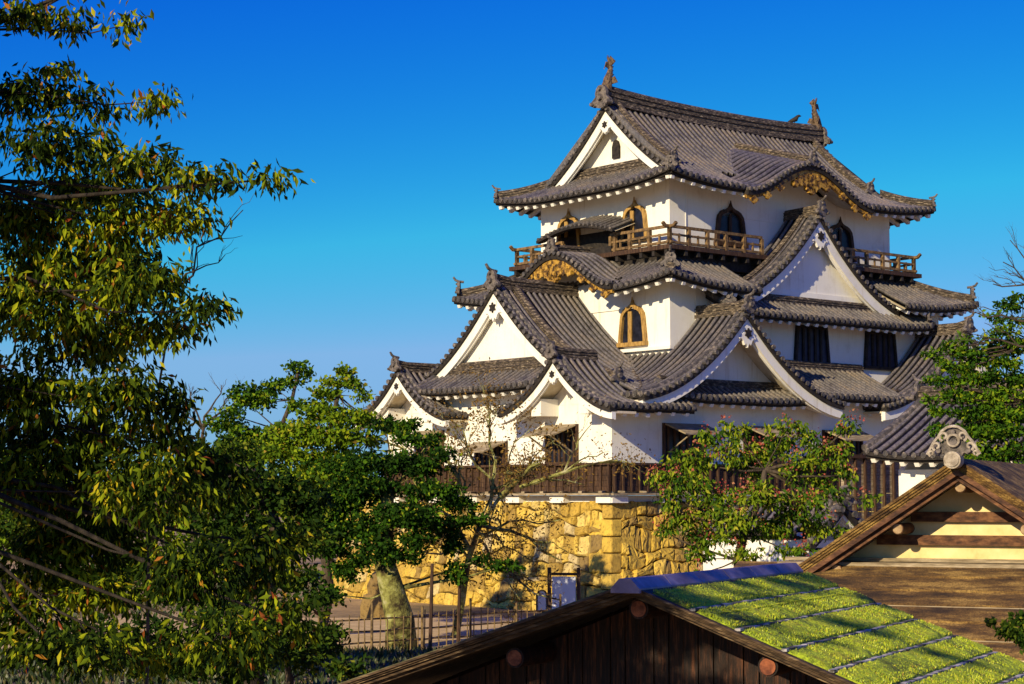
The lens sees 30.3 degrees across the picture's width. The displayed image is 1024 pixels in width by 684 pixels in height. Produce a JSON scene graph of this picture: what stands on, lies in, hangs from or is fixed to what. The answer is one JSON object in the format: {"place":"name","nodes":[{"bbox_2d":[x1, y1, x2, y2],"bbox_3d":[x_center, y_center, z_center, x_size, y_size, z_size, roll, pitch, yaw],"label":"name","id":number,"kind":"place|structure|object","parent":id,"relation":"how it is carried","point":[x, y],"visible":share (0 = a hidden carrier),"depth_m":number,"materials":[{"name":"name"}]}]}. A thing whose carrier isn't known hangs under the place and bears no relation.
{"place":"outdoors","nodes":[
{"label":"outdoors","id":0,"kind":"place"},
{"bbox_2d":[1,618,524,648],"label":"path","id":1,"kind":"structure","parent":0,"point":[376,626],"depth_m":60.45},
{"bbox_2d":[360,571,384,619],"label":"boulder","id":2,"kind":"object","parent":1,"relation":"on","point":[373,591],"visible":0.43,"depth_m":65.15,"materials":[{"name":"stone"}]},
{"bbox_2d":[296,413,525,648],"bbox_3d":[-2.949,5.204,52.517,6.361,6.624,3.198,-1,-5,16],"label":"mossy trunk tree","id":3,"kind":"object","parent":1,"relation":"on","point":[358,479],"visible":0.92,"depth_m":52.42,"materials":[{"name":"green plant"}]},
{"bbox_2d":[317,594,561,655],"bbox_3d":[-1.835,7.827,52.517,8.898,1.350,0.134,4,-6,-43],"label":"bamboo fence","id":4,"kind":"object","parent":1,"relation":"on","point":[423,627],"visible":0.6,"depth_m":51.91,"materials":[{"name":"brown wood"}]},
{"bbox_2d":[456,568,461,641],"bbox_3d":[-1.477,7.405,52.567,0.147,2.202,0.107,0,-5,0],"label":"wooden stake","id":5,"kind":"object","parent":1,"relation":"on","point":[458,614],"visible":0.65,"depth_m":52.53,"materials":[{"name":"brown wood"}]},
{"bbox_2d":[354,356,658,637],"bbox_3d":[-0.738,4.571,55.960,10.376,8.463,5.367,0,-5,0],"label":"bare cherry tree","id":6,"kind":"object","parent":1,"relation":"on","point":[509,488],"visible":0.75,"depth_m":56.62,"materials":[{"name":"brown plant"}]},
{"bbox_2d":[536,590,547,612],"bbox_3d":[0.913,8.228,57.514,0.372,1.385,0.070,-1,-5,12],"label":"sign","id":7,"kind":"object","parent":1,"relation":"on","point":[543,601],"visible":0.45,"depth_m":57.52,"materials":[{"name":"white wood"}]},
{"bbox_2d":[547,567,580,608],"bbox_3d":[1.611,7.998,58.537,1.020,2.014,0.120,-1,-5,12],"label":"notice board","id":8,"kind":"object","parent":1,"relation":"on","point":[567,588],"visible":0.57,"depth_m":58.54,"materials":[{"name":"white wood"}]},
{"bbox_2d":[835,454,900,519],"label":"timber fence wall","id":9,"kind":"structure","parent":1,"relation":"on","point":[879,477],"depth_m":63.92,"materials":[{"name":"brown wood"}]},
{"bbox_2d":[861,374,1023,495],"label":"corner turret","id":10,"kind":"object","parent":1,"relation":"on","point":[904,440],"visible":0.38,"depth_m":59.71,"materials":[{"name":"grey tile"}]},
{"bbox_2d":[0,512,540,683],"bbox_3d":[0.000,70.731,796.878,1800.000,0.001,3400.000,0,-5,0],"label":"ground","id":11,"kind":"structure","parent":0,"point":[352,609],"depth_m":70.37,"materials":[{"name":"brown soil"}]},
{"bbox_2d":[0,450,36,550],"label":"distant tree","id":12,"kind":"object","parent":11,"relation":"on","point":[4,541],"visible":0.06,"depth_m":93.75,"materials":[{"name":"green plant"}]},
{"bbox_2d":[104,455,215,581],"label":"distant tree","id":13,"kind":"object","parent":11,"relation":"on","point":[166,537],"visible":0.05,"depth_m":91.31,"materials":[{"name":"green plant"}]},
{"bbox_2d":[0,0,335,683],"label":"tree","id":14,"kind":"object","parent":11,"relation":"on","point":[126,277],"visible":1,"depth_m":14.46,"materials":[{"name":"green plant"}]},
{"bbox_2d":[0,428,344,683],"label":"dark broadleaf tree","id":15,"kind":"object","parent":11,"relation":"on","point":[303,496],"visible":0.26,"depth_m":39.70,"materials":[{"name":"green plant"}]},
{"bbox_2d":[145,196,252,683],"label":"bare twig tree","id":16,"kind":"object","parent":11,"relation":"on","point":[194,270],"visible":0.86,"depth_m":16.84,"materials":[{"name":"brown plant"}]},
{"bbox_2d":[36,600,374,683],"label":"dark shrub","id":17,"kind":"object","parent":11,"relation":"on","point":[327,645],"visible":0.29,"depth_m":25.64,"materials":[{"name":"green plant"}]},
{"bbox_2d":[184,372,240,610],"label":"bare sapling","id":18,"kind":"object","parent":11,"relation":"on","point":[201,423],"visible":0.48,"depth_m":69.99,"materials":[{"name":"brown plant"}]},
{"bbox_2d":[0,569,444,683],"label":"undergrowth","id":19,"kind":"object","parent":11,"relation":"on","point":[380,658],"visible":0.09,"depth_m":44.50,"materials":[{"name":"green plant"}]},
{"bbox_2d":[176,484,287,546],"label":"distant tree","id":20,"kind":"object","parent":11,"relation":"on","point":[234,523],"visible":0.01,"depth_m":97.29,"materials":[{"name":"green plant"}]},
{"bbox_2d":[202,359,317,536],"bbox_3d":[-8.096,4.835,59.853,3.058,8.634,2.912,-5,-7,44],"label":"tall broadleaf tree","id":21,"kind":"object","parent":11,"relation":"on","point":[254,397],"visible":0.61,"depth_m":59.89,"materials":[{"name":"green plant"}]},
{"bbox_2d":[229,361,405,625],"bbox_3d":[-6.483,4.752,56.904,6.871,8.410,2.872,-1,-5,14],"label":"spreading maple","id":22,"kind":"object","parent":11,"relation":"on","point":[300,433],"visible":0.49,"depth_m":56.63,"materials":[{"name":"green plant"}]},
{"bbox_2d":[279,484,379,563],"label":"distant tree","id":23,"kind":"object","parent":11,"relation":"on","point":[300,518],"visible":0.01,"depth_m":119.16,"materials":[{"name":"green plant"}]},
{"bbox_2d":[428,564,433,650],"bbox_3d":[-2.169,7.139,50.583,0.147,2.402,0.107,0,-5,0],"label":"wooden stake","id":24,"kind":"object","parent":11,"relation":"on","point":[431,607],"visible":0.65,"depth_m":50.55,"materials":[{"name":"brown wood"}]},
{"bbox_2d":[332,500,873,609],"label":"stone base","id":25,"kind":"object","parent":11,"relation":"on","point":[617,541],"visible":0.25,"depth_m":70.77,"materials":[{"name":"beige stone"}]},
{"bbox_2d":[350,55,1004,502],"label":"castle keep","id":26,"kind":"structure","parent":25,"relation":"on","point":[684,275],"depth_m":77.68,"materials":[{"name":"white paint"}]},
{"bbox_2d":[402,430,444,465],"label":"window","id":27,"kind":"structure","parent":26,"relation":"in","point":[419,450],"depth_m":78.13,"materials":[{"name":"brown wood"}]},
{"bbox_2d":[457,441,507,469],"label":"window","id":28,"kind":"structure","parent":26,"relation":"in","point":[479,451],"depth_m":74.86,"materials":[{"name":"brown wood"}]},
{"bbox_2d":[524,424,578,463],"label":"window","id":29,"kind":"structure","parent":26,"relation":"in","point":[562,436],"depth_m":71.82,"materials":[{"name":"brown wood"}]},
{"bbox_2d":[556,209,580,245],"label":"window","id":30,"kind":"structure","parent":26,"relation":"in","point":[568,219],"depth_m":81.52,"materials":[{"name":"brown wood"}]},
{"bbox_2d":[616,297,648,347],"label":"window","id":31,"kind":"structure","parent":26,"relation":"in","point":[632,323],"depth_m":75.93,"materials":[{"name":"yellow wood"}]},
{"bbox_2d":[621,197,647,243],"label":"window","id":32,"kind":"structure","parent":26,"relation":"in","point":[638,213],"depth_m":78.30,"materials":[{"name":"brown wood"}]},
{"bbox_2d":[662,423,725,462],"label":"window","id":33,"kind":"structure","parent":26,"relation":"in","point":[677,435],"depth_m":71.91,"materials":[{"name":"brown wood"}]},
{"bbox_2d":[713,201,748,248],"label":"window","id":34,"kind":"structure","parent":26,"relation":"in","point":[723,223],"depth_m":79.05,"materials":[{"name":"brown wood"}]},
{"bbox_2d":[743,426,798,464],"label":"window","id":35,"kind":"structure","parent":26,"relation":"in","point":[759,432],"depth_m":74.79,"materials":[{"name":"brown wood"}]},
{"bbox_2d":[788,115,800,122],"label":"crow","id":36,"kind":"object","parent":26,"relation":"on","point":[795,119],"visible":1,"depth_m":88.15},
{"bbox_2d":[793,325,830,362],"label":"window","id":37,"kind":"structure","parent":26,"relation":"in","point":[811,343],"depth_m":79.61,"materials":[{"name":"wood"}]},
{"bbox_2d":[829,217,856,261],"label":"window","id":38,"kind":"structure","parent":26,"relation":"in","point":[846,238],"depth_m":83.76,"materials":[{"name":"brown wood"}]},
{"bbox_2d":[822,430,873,465],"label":"window","id":39,"kind":"structure","parent":26,"relation":"in","point":[857,439],"depth_m":77.88,"materials":[{"name":"brown wood"}]},
{"bbox_2d":[863,331,897,370],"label":"window","id":40,"kind":"structure","parent":26,"relation":"in","point":[880,348],"depth_m":82.46,"materials":[{"name":"wood"}]},
{"bbox_2d":[338,563,1023,683],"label":"moss roofed shed","id":41,"kind":"structure","parent":11,"relation":"on","point":[785,623],"depth_m":22.06,"materials":[{"name":"green plant"}]},
{"bbox_2d":[699,521,807,569],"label":"plaster garden wall","id":42,"kind":"structure","parent":11,"relation":"on","point":[770,548],"depth_m":47.43,"materials":[{"name":"white paint"}]},
{"bbox_2d":[638,408,882,572],"bbox_3d":[5.730,4.581,42.724,5.177,6.190,2.817,2,-5,-24],"label":"red tipped tree","id":43,"kind":"object","parent":11,"relation":"on","point":[758,499],"visible":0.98,"depth_m":42.69,"materials":[{"name":"green plant"}]},
{"bbox_2d":[745,480,863,556],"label":"tiled gate","id":44,"kind":"structure","parent":11,"relation":"on","point":[846,513],"depth_m":49.87,"materials":[{"name":"grey tile"}]},
{"bbox_2d":[733,425,1023,661],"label":"yellow gabled hall","id":45,"kind":"structure","parent":11,"relation":"on","point":[943,547],"depth_m":33.38,"materials":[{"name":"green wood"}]},
{"bbox_2d":[919,291,1023,463],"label":"pine","id":46,"kind":"object","parent":11,"relation":"on","point":[985,421],"visible":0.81,"depth_m":41.95,"materials":[{"name":"green plant"}]},
{"bbox_2d":[954,225,1023,347],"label":"bare branch tree","id":47,"kind":"object","parent":11,"relation":"on","point":[1012,317],"visible":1,"depth_m":41.22,"materials":[{"name":"brown plant"}]},
{"bbox_2d":[984,609,1023,654],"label":"shrub","id":48,"kind":"object","parent":11,"relation":"on","point":[1010,630],"visible":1,"depth_m":26.70,"materials":[{"name":"green plant"}]},
{"bbox_2d":[0,0,1023,495],"label":"sky","id":49,"kind":"structure","parent":0,"point":[404,117],"materials":[{"name":"blue"}]}
]}

